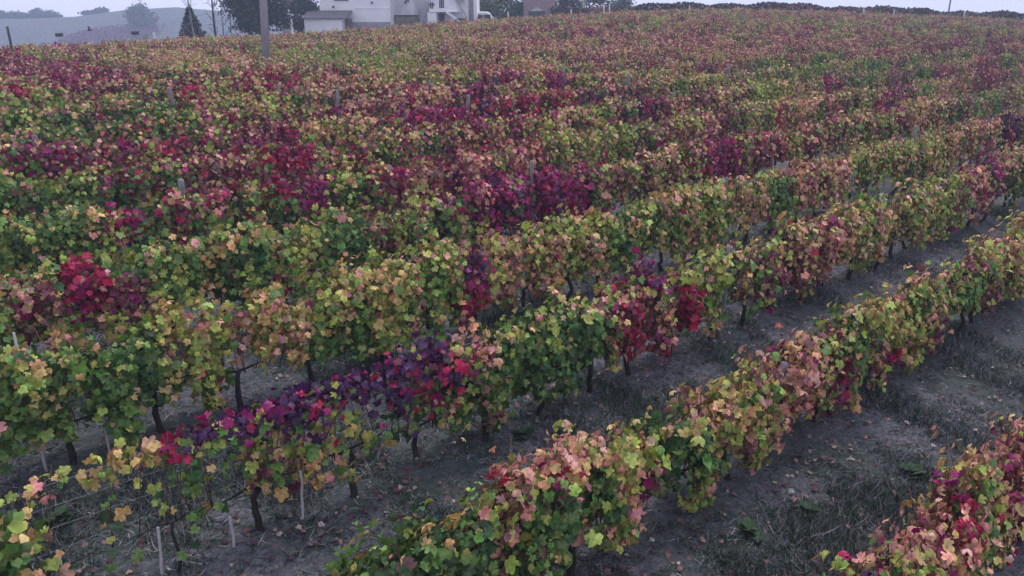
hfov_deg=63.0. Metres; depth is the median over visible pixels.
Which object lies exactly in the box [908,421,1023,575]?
grapevine
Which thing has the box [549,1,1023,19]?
hedge
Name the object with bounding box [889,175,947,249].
grapevine
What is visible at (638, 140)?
grapevine
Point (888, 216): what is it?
grapevine
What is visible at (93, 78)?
grapevine
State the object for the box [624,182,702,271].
grapevine
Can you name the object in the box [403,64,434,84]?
grapevine
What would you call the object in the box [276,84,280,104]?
wooden post
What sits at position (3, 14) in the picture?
hill tree
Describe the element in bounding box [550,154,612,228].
grapevine
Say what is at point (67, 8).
sky
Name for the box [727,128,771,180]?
grapevine
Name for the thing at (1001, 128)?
grapevine
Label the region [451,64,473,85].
grapevine
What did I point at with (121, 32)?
distant purple vineyard
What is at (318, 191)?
grapevine
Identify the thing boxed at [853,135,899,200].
grapevine
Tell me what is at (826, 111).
grapevine
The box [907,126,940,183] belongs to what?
grapevine
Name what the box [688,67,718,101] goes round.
grapevine
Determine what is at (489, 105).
grapevine
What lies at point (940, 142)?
grapevine
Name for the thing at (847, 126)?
grapevine
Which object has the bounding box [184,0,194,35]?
bare tree
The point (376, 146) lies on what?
grapevine
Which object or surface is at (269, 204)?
grapevine
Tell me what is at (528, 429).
weed
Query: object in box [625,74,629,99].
wooden post
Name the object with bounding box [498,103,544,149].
grapevine
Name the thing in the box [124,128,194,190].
grapevine
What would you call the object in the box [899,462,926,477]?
weed
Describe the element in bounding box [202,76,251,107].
grapevine
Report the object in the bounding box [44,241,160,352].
grapevine
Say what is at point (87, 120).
grapevine
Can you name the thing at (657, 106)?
grapevine
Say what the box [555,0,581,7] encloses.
broadleaf tree
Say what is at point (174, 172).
grapevine
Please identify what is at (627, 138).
grapevine
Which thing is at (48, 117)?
grapevine
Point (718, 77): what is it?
grapevine
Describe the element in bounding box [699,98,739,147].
grapevine
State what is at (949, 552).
grapevine
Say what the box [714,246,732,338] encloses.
wooden post
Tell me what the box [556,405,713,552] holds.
grapevine
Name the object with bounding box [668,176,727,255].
grapevine
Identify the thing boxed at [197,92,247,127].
grapevine
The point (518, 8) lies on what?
broadleaf tree
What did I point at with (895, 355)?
grapevine
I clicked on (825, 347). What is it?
grapevine
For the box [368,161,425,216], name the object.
grapevine
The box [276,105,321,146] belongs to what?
grapevine
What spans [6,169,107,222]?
grapevine
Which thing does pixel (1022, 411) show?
grapevine
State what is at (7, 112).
grapevine
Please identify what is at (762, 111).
grapevine
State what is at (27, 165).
grapevine
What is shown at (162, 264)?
grapevine
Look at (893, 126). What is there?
grapevine
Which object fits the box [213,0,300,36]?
broadleaf tree
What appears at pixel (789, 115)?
grapevine
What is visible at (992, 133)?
grapevine
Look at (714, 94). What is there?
grapevine
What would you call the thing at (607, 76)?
grapevine
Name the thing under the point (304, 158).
grapevine
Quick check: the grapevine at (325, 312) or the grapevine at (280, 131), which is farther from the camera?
the grapevine at (280, 131)
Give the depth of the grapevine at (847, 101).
29.85 m
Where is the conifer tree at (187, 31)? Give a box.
[177,7,206,38]
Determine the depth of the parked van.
93.33 m
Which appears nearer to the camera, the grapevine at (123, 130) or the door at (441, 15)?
the grapevine at (123, 130)
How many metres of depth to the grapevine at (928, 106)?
28.94 m
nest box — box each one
[55,33,62,42]
[131,31,138,36]
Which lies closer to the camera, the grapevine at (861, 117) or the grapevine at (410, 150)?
the grapevine at (410, 150)
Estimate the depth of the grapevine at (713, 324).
13.32 m
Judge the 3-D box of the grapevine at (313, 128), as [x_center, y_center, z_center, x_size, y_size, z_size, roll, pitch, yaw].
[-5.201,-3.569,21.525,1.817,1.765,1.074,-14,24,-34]
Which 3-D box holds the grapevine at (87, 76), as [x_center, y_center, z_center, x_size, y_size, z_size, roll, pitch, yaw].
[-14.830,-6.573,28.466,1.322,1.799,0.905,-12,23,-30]
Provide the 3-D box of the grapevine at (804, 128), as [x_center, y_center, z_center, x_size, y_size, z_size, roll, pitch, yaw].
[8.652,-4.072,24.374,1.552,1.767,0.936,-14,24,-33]
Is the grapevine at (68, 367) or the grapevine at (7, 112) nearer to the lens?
the grapevine at (68, 367)
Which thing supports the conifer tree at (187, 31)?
on the ground at (34, 31)
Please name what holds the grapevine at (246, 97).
on the ground at (34, 31)
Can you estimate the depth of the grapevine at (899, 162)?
22.50 m
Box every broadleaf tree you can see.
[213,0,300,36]
[284,0,319,33]
[479,0,509,18]
[486,0,523,18]
[505,0,522,15]
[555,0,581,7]
[579,0,617,7]
[611,0,636,6]
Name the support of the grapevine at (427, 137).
on the ground at (34, 31)
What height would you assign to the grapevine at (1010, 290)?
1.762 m
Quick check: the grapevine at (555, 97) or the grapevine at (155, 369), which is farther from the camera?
the grapevine at (555, 97)
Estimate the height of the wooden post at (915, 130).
1.964 m
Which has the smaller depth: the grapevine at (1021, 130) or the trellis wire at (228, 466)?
the trellis wire at (228, 466)
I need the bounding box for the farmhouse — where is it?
[319,0,479,29]
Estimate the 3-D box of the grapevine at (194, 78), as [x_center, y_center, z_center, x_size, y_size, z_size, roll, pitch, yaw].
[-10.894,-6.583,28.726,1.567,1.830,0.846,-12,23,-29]
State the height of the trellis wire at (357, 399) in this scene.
0.461 m
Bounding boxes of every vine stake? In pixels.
[12,332,47,471]
[102,414,110,451]
[156,527,163,575]
[228,516,234,547]
[299,470,303,519]
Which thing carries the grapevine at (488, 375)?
on the ground at (34, 31)
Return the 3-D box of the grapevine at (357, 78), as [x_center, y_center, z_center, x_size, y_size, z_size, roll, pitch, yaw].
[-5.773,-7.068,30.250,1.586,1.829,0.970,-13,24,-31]
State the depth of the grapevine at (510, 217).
16.45 m
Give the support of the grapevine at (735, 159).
on the ground at (34, 31)
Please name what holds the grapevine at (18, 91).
on the ground at (34, 31)
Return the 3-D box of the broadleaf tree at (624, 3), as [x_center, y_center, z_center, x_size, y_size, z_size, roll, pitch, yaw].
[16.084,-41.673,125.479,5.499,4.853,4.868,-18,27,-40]
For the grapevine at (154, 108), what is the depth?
23.18 m
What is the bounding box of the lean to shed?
[301,10,352,33]
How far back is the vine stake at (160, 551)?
7.95 m
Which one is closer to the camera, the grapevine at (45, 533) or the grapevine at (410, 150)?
the grapevine at (45, 533)
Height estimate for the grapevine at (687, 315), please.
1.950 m
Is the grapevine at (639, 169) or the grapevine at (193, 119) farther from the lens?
the grapevine at (193, 119)
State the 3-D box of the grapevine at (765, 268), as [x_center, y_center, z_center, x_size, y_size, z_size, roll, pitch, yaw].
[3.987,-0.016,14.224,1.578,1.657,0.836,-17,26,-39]
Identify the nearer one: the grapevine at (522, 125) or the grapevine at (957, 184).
the grapevine at (957, 184)
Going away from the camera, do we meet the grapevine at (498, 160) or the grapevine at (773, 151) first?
the grapevine at (498, 160)
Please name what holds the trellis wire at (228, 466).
on the grapevine
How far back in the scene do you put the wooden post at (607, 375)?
12.09 m
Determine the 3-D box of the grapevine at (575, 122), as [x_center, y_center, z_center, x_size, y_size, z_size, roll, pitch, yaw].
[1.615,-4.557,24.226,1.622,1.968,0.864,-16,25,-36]
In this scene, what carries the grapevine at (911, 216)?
on the ground at (34, 31)
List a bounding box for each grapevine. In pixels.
[0,68,40,83]
[0,71,36,89]
[0,81,26,103]
[0,87,53,125]
[0,105,31,137]
[0,127,24,165]
[0,130,65,186]
[0,165,42,227]
[0,198,104,294]
[0,215,44,281]
[0,255,78,374]
[0,328,145,464]
[0,357,54,475]
[0,457,121,575]
[2,71,12,79]
[2,116,62,150]
[6,79,61,104]
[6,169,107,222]
[10,104,67,136]
[14,71,67,93]
[23,135,102,189]
[29,85,86,131]
[41,74,88,100]
[43,122,119,168]
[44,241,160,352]
[50,97,108,143]
[51,201,147,272]
[57,69,94,97]
[66,161,152,216]
[67,90,111,122]
[74,71,131,101]
[75,414,229,572]
[82,290,223,435]
[84,68,123,92]
[87,93,157,135]
[88,123,154,200]
[92,114,155,160]
[98,87,153,110]
[107,67,152,81]
[109,69,155,103]
[115,231,213,337]
[120,150,202,208]
[123,98,188,139]
[123,188,213,269]
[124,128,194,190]
[128,77,181,113]
[129,71,183,105]
[130,104,187,157]
[141,62,175,89]
[148,279,312,416]
[153,145,244,212]
[156,180,261,258]
[157,381,328,531]
[159,94,219,134]
[162,60,205,78]
[166,108,230,156]
[169,69,214,101]
[173,117,239,189]
[176,79,217,111]
[181,212,279,312]
[195,62,230,88]
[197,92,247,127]
[201,72,237,98]
[201,100,263,142]
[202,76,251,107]
[210,57,250,80]
[218,123,277,173]
[222,142,297,207]
[224,81,281,125]
[227,175,311,241]
[228,70,260,93]
[229,77,269,109]
[238,247,366,387]
[241,99,294,149]
[242,220,335,305]
[243,120,311,178]
[252,61,286,90]
[260,86,310,117]
[261,136,326,198]
[266,73,299,103]
[267,160,358,233]
[267,352,419,498]
[272,66,312,85]
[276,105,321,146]
[281,70,330,103]
[284,114,342,166]
[288,81,335,118]
[294,201,380,271]
[298,99,351,143]
[299,67,327,86]
[306,148,393,239]
[312,71,344,105]
[314,142,368,199]
[317,258,435,366]
[318,110,373,155]
[321,78,361,116]
[322,58,358,83]
[323,498,472,575]
[335,67,366,91]
[340,64,376,77]
[340,123,406,171]
[343,86,377,134]
[348,205,421,270]
[353,74,386,108]
[354,64,390,97]
[356,108,400,160]
[357,92,407,125]
[362,331,479,460]
[365,221,473,351]
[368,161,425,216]
[370,76,406,109]
[373,116,430,169]
[382,65,425,97]
[386,80,438,127]
[386,99,434,152]
[392,437,602,575]
[397,188,472,274]
[400,81,425,104]
[402,148,469,221]
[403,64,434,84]
[415,115,472,179]
[418,76,463,112]
[418,315,541,442]
[419,65,453,103]
[419,101,455,153]
[420,232,513,333]
[424,59,454,81]
[436,167,513,260]
[438,144,496,200]
[442,85,479,113]
[444,69,475,108]
[444,103,484,137]
[445,107,491,176]
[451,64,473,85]
[456,64,501,95]
[459,295,594,415]
[465,91,514,132]
[465,110,517,159]
[468,75,502,116]
[477,222,575,315]
[479,170,532,242]
[480,140,520,187]
[481,64,524,89]
[487,92,538,141]
[491,82,521,106]
[491,419,654,575]
[497,137,552,190]
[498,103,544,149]
[499,64,535,89]
[504,77,542,112]
[507,81,552,120]
[508,162,570,232]
[519,102,573,149]
[520,203,591,306]
[524,69,566,101]
[524,117,587,184]
[525,60,555,89]
[537,83,577,122]
[539,57,569,79]
[544,272,637,392]
[547,70,581,109]
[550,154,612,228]
[555,200,623,285]
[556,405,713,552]
[557,95,593,141]
[562,86,600,126]
[562,124,618,176]
[566,67,601,94]
[574,92,618,142]
[579,80,614,115]
[579,111,644,175]
[582,158,636,213]
[589,69,617,97]
[589,94,638,149]
[600,67,633,98]
[602,80,635,111]
[604,194,673,277]
[608,148,662,205]
[610,115,660,165]
[613,259,679,375]
[615,75,653,101]
[618,66,647,91]
[622,95,654,130]
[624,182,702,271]
[630,375,748,512]
[631,245,736,355]
[633,120,679,156]
[637,71,670,101]
[639,143,686,203]
[640,86,677,124]
[654,92,693,127]
[656,71,686,100]
[658,114,703,160]
[662,135,711,196]
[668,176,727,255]
[672,235,749,341]
[674,93,710,124]
[675,74,701,100]
[675,128,737,185]
[679,107,721,156]
[687,345,796,480]
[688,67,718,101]
[690,173,751,249]
[692,83,732,113]
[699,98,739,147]
[701,70,726,94]
[708,83,743,112]
[711,133,759,184]
[718,77,757,112]
[719,97,758,140]
[720,241,785,326]
[725,167,776,243]
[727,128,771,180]
[733,95,775,135]
[737,339,832,454]
[742,75,775,107]
[749,166,808,233]
[749,210,821,309]
[751,124,792,176]
[754,99,786,134]
[756,74,788,115]
[763,120,814,168]
[766,90,818,134]
[769,155,826,223]
[772,214,846,300]
[773,76,804,103]
[775,299,877,421]
[783,545,859,575]
[789,155,839,217]
[790,91,824,132]
[792,92,831,130]
[793,117,828,163]
[804,204,871,286]
[808,113,848,160]
[810,150,851,210]
[812,290,904,413]
[812,531,945,575]
[816,91,845,118]
[823,112,861,157]
[826,188,890,279]
[834,82,857,116]
[835,107,875,155]
[837,141,883,201]
[842,85,873,115]
[849,193,911,268]
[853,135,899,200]
[856,105,888,156]
[859,289,931,380]
[863,81,887,116]
[866,484,1013,575]
[871,107,902,142]
[871,137,915,196]
[877,105,918,140]
[877,277,958,373]
[884,177,932,260]
[886,132,935,189]
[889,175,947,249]
[894,96,933,140]
[900,260,970,355]
[906,96,942,131]
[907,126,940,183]
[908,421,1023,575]
[911,172,965,243]
[916,91,948,134]
[916,127,954,177]
[933,90,959,135]
[933,118,970,175]
[933,414,1023,568]
[934,163,984,237]
[935,247,1015,336]
[943,115,986,171]
[952,157,1001,226]
[955,232,1013,323]
[960,115,994,166]
[962,147,1014,222]
[965,224,1023,302]
[971,114,1002,163]
[984,114,1012,154]
[984,411,1023,483]
[987,139,1021,214]
[991,106,1023,156]
[994,141,1023,208]
[995,209,1023,297]
[1002,107,1023,151]
[1004,400,1023,447]
[1007,210,1023,229]
[1008,151,1023,200]
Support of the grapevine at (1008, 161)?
on the ground at (34, 31)
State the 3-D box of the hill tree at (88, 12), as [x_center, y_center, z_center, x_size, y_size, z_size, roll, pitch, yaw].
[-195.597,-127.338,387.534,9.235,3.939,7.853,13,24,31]
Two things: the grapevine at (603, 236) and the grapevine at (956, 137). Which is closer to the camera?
the grapevine at (603, 236)
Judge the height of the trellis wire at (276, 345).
0.474 m
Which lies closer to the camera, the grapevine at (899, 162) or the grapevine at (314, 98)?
the grapevine at (899, 162)
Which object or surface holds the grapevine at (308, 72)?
on the ground at (34, 31)
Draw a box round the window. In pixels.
[333,0,349,1]
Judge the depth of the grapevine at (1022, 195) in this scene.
22.52 m
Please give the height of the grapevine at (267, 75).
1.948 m
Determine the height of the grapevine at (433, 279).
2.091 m
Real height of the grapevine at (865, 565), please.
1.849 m
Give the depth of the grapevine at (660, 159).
19.66 m
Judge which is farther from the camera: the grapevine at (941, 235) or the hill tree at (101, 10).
the hill tree at (101, 10)
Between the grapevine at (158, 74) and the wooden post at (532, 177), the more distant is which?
the grapevine at (158, 74)
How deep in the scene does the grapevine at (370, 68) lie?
32.96 m
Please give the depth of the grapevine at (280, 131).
20.64 m
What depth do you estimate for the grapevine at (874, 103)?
31.48 m
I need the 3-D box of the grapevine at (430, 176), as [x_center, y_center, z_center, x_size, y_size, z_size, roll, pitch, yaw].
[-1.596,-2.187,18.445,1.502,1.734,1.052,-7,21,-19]
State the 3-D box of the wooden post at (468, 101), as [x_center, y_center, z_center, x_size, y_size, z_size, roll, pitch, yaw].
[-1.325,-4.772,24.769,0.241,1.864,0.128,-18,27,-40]
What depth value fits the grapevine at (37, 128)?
19.18 m
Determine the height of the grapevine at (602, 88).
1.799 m
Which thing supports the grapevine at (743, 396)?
on the ground at (34, 31)
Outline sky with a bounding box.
[0,0,1023,17]
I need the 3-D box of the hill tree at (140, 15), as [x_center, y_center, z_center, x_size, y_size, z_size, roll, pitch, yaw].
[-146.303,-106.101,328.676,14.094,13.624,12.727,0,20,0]
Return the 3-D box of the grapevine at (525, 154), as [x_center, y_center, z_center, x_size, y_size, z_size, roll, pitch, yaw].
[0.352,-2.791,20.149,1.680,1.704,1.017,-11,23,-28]
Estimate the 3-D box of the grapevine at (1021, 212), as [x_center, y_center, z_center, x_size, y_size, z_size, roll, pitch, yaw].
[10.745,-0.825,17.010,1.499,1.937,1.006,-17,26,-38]
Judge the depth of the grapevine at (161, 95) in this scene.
25.46 m
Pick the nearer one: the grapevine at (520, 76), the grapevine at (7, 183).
the grapevine at (7, 183)
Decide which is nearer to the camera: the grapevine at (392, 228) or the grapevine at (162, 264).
the grapevine at (162, 264)
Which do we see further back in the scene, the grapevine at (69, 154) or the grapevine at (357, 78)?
the grapevine at (357, 78)
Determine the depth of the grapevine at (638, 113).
25.98 m
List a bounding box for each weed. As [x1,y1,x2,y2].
[45,504,72,526]
[511,425,536,440]
[737,516,764,542]
[797,501,822,514]
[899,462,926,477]
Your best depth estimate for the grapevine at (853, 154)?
21.19 m
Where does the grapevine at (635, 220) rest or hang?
on the ground at (34, 31)
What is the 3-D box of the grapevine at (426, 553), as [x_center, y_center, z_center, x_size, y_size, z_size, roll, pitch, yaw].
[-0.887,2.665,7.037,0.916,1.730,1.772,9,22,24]
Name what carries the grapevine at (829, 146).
on the ground at (34, 31)
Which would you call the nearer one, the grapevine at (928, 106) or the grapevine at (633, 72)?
the grapevine at (928, 106)
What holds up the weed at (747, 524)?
on the ground at (34, 31)
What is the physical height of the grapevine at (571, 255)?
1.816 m
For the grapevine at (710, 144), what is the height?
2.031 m
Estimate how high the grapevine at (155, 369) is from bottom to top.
1.870 m
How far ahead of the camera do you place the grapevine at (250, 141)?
20.16 m
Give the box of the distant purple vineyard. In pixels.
[41,23,171,45]
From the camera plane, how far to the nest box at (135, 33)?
65.00 m
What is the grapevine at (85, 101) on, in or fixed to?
on the ground at (34, 31)
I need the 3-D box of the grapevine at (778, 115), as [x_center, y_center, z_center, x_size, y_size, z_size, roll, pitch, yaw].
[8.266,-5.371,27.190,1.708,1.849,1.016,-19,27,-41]
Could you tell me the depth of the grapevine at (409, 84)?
28.80 m
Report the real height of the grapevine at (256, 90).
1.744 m
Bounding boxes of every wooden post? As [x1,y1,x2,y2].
[6,26,12,48]
[31,135,39,161]
[167,88,173,105]
[178,179,186,241]
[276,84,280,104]
[335,89,341,132]
[466,95,469,144]
[530,161,534,228]
[561,66,564,99]
[604,330,611,384]
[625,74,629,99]
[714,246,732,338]
[726,64,729,88]
[766,361,788,445]
[833,315,857,407]
[869,193,884,268]
[906,126,917,188]
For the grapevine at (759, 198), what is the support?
on the ground at (34, 31)
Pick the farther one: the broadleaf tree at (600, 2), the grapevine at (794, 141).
the broadleaf tree at (600, 2)
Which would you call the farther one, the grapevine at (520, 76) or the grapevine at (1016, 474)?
the grapevine at (520, 76)
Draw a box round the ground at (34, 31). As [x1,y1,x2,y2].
[0,7,1023,575]
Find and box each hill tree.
[0,10,13,18]
[6,10,29,18]
[25,8,53,17]
[43,11,62,17]
[77,9,97,14]
[94,6,108,13]
[122,0,159,31]
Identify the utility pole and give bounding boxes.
[259,0,269,64]
[468,0,473,21]
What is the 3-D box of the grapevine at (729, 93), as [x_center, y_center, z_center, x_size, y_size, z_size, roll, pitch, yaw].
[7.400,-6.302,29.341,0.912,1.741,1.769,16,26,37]
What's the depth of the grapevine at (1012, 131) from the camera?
27.95 m
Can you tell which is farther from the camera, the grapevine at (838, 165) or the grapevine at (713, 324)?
the grapevine at (838, 165)
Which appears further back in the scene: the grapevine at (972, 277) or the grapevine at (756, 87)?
the grapevine at (756, 87)
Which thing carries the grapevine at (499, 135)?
on the ground at (34, 31)
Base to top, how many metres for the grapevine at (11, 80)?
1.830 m
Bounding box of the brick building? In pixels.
[523,0,554,17]
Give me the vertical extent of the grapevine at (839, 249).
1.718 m
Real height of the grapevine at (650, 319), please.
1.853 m
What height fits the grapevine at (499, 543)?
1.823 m
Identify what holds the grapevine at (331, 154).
on the ground at (34, 31)
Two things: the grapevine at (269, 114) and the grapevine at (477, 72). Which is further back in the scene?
the grapevine at (477, 72)
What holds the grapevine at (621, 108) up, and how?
on the ground at (34, 31)
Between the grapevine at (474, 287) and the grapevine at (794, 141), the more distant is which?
the grapevine at (794, 141)
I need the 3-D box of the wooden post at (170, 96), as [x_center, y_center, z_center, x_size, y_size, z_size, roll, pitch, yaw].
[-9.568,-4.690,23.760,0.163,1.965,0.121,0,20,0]
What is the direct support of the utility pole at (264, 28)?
on the ground at (34, 31)
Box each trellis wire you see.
[3,155,1022,499]
[30,224,903,560]
[33,205,904,512]
[34,188,974,534]
[46,116,1014,361]
[47,170,882,406]
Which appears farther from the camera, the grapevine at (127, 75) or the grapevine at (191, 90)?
the grapevine at (127, 75)
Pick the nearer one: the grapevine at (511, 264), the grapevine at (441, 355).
the grapevine at (441, 355)
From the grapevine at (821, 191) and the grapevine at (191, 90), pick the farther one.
the grapevine at (191, 90)
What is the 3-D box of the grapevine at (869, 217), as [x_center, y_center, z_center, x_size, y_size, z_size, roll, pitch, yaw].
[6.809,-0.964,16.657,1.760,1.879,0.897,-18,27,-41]
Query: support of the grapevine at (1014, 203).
on the ground at (34, 31)
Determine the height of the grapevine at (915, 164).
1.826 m
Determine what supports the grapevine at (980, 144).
on the ground at (34, 31)
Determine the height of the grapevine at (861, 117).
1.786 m
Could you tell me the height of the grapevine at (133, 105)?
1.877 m
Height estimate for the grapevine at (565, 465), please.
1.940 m
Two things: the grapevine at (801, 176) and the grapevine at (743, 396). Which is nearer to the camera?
the grapevine at (743, 396)
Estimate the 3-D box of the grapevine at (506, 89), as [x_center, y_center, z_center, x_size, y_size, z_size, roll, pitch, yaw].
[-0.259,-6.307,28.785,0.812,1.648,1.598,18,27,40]
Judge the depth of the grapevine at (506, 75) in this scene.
31.36 m
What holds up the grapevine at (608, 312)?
on the ground at (34, 31)
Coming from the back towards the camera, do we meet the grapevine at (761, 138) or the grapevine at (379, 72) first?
the grapevine at (379, 72)
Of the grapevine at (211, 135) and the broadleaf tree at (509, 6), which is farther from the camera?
the broadleaf tree at (509, 6)
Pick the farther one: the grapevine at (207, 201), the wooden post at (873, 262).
the wooden post at (873, 262)
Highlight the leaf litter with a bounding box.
[1,194,1023,575]
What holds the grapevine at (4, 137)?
on the ground at (34, 31)
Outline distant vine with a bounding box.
[0,6,1023,575]
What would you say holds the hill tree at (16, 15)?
on the ground at (34, 31)
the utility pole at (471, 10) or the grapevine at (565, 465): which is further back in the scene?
the utility pole at (471, 10)
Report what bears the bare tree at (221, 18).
on the ground at (34, 31)
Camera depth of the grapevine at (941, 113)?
29.54 m
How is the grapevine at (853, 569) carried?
on the ground at (34, 31)
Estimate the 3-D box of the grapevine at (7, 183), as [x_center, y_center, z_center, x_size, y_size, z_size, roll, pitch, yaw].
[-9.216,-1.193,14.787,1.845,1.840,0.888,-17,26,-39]
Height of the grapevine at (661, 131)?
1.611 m
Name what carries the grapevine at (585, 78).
on the ground at (34, 31)
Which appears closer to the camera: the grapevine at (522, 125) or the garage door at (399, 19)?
the grapevine at (522, 125)
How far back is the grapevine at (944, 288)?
13.49 m
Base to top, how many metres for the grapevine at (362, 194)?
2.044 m
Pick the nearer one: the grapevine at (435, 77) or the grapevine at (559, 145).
the grapevine at (559, 145)
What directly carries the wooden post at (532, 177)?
on the ground at (34, 31)
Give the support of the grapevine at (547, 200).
on the ground at (34, 31)
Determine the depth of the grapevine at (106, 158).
18.20 m
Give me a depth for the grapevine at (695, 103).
27.98 m
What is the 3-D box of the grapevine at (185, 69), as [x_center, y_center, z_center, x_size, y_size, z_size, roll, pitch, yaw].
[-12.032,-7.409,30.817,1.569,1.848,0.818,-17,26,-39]
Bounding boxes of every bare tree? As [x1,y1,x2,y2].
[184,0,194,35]
[197,0,217,37]
[213,0,230,36]
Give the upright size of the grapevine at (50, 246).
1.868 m
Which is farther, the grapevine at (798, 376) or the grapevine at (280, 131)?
the grapevine at (280, 131)
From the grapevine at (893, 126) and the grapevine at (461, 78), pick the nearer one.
the grapevine at (893, 126)
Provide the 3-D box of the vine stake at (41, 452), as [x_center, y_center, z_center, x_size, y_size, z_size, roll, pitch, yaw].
[-5.271,1.360,9.195,0.083,1.881,0.046,10,22,25]
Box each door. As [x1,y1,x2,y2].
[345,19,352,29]
[394,15,418,26]
[439,0,443,7]
[439,13,444,21]
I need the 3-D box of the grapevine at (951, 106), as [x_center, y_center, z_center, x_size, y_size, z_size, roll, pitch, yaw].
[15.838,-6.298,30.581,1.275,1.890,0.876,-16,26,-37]
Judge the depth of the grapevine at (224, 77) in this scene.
29.29 m
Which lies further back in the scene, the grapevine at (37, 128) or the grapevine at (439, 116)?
the grapevine at (439, 116)
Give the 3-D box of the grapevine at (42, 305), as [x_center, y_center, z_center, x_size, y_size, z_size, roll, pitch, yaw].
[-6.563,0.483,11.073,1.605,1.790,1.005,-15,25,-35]
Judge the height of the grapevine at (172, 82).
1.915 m
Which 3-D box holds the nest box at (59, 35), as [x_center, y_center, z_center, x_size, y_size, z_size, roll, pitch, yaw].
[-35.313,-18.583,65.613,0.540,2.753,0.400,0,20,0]
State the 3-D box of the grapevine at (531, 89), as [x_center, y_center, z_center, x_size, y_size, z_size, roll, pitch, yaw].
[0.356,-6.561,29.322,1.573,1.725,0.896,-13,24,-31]
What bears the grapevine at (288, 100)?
on the ground at (34, 31)
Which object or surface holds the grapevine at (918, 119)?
on the ground at (34, 31)
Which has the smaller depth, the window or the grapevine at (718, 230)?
the grapevine at (718, 230)
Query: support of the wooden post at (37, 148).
on the ground at (34, 31)
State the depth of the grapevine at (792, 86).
31.68 m
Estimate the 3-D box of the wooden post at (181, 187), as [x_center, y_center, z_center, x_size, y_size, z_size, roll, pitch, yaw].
[-5.777,-0.975,14.826,0.119,1.916,0.175,7,21,19]
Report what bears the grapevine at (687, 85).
on the ground at (34, 31)
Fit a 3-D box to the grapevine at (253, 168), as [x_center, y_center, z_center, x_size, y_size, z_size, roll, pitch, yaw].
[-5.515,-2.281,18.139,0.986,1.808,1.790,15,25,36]
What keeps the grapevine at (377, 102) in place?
on the ground at (34, 31)
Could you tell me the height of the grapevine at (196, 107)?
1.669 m
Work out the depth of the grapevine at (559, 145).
20.60 m
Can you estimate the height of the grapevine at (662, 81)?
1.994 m
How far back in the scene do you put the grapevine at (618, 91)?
28.74 m
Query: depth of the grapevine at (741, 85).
29.58 m
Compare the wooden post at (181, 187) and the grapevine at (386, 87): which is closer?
the wooden post at (181, 187)
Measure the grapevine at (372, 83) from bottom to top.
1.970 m
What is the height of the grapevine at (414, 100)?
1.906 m
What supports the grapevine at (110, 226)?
on the ground at (34, 31)
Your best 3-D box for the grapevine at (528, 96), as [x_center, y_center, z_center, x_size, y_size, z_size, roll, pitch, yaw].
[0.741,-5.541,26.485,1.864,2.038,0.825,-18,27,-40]
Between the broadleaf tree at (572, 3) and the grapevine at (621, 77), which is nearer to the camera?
the grapevine at (621, 77)
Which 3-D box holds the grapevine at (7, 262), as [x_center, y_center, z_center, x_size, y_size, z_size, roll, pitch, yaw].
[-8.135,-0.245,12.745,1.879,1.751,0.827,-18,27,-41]
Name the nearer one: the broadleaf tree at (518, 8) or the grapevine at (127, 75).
the grapevine at (127, 75)
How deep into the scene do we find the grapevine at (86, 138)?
19.81 m
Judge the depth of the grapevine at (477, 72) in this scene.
30.70 m
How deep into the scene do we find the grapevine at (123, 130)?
20.40 m
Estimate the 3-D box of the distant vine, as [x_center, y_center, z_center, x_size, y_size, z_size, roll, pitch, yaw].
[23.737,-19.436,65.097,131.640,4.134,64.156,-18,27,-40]
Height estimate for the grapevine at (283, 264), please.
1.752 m
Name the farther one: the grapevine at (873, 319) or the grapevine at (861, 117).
the grapevine at (861, 117)
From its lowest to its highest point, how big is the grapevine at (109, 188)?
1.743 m
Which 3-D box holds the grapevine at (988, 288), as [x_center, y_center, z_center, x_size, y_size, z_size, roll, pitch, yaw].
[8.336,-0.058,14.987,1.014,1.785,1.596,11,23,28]
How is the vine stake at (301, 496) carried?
on the ground at (34, 31)
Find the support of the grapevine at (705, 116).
on the ground at (34, 31)
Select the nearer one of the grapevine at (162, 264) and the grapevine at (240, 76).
the grapevine at (162, 264)
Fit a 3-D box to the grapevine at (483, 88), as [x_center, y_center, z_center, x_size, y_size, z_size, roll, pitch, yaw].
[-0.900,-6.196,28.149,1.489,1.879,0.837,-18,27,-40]
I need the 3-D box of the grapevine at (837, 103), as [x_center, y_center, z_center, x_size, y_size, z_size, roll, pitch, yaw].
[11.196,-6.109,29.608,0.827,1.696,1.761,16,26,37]
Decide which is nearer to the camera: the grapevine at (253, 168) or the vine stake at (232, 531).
the vine stake at (232, 531)
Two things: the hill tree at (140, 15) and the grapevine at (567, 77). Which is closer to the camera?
the grapevine at (567, 77)
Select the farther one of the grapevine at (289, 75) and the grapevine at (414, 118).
the grapevine at (289, 75)
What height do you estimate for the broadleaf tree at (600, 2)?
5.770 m
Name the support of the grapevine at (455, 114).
on the ground at (34, 31)
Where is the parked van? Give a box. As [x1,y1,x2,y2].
[478,12,493,20]
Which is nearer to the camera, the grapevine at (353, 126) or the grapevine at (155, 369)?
the grapevine at (155, 369)
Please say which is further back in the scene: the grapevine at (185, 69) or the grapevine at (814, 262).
the grapevine at (185, 69)
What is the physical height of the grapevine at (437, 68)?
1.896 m
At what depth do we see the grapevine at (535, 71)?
32.60 m
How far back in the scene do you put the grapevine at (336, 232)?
14.07 m

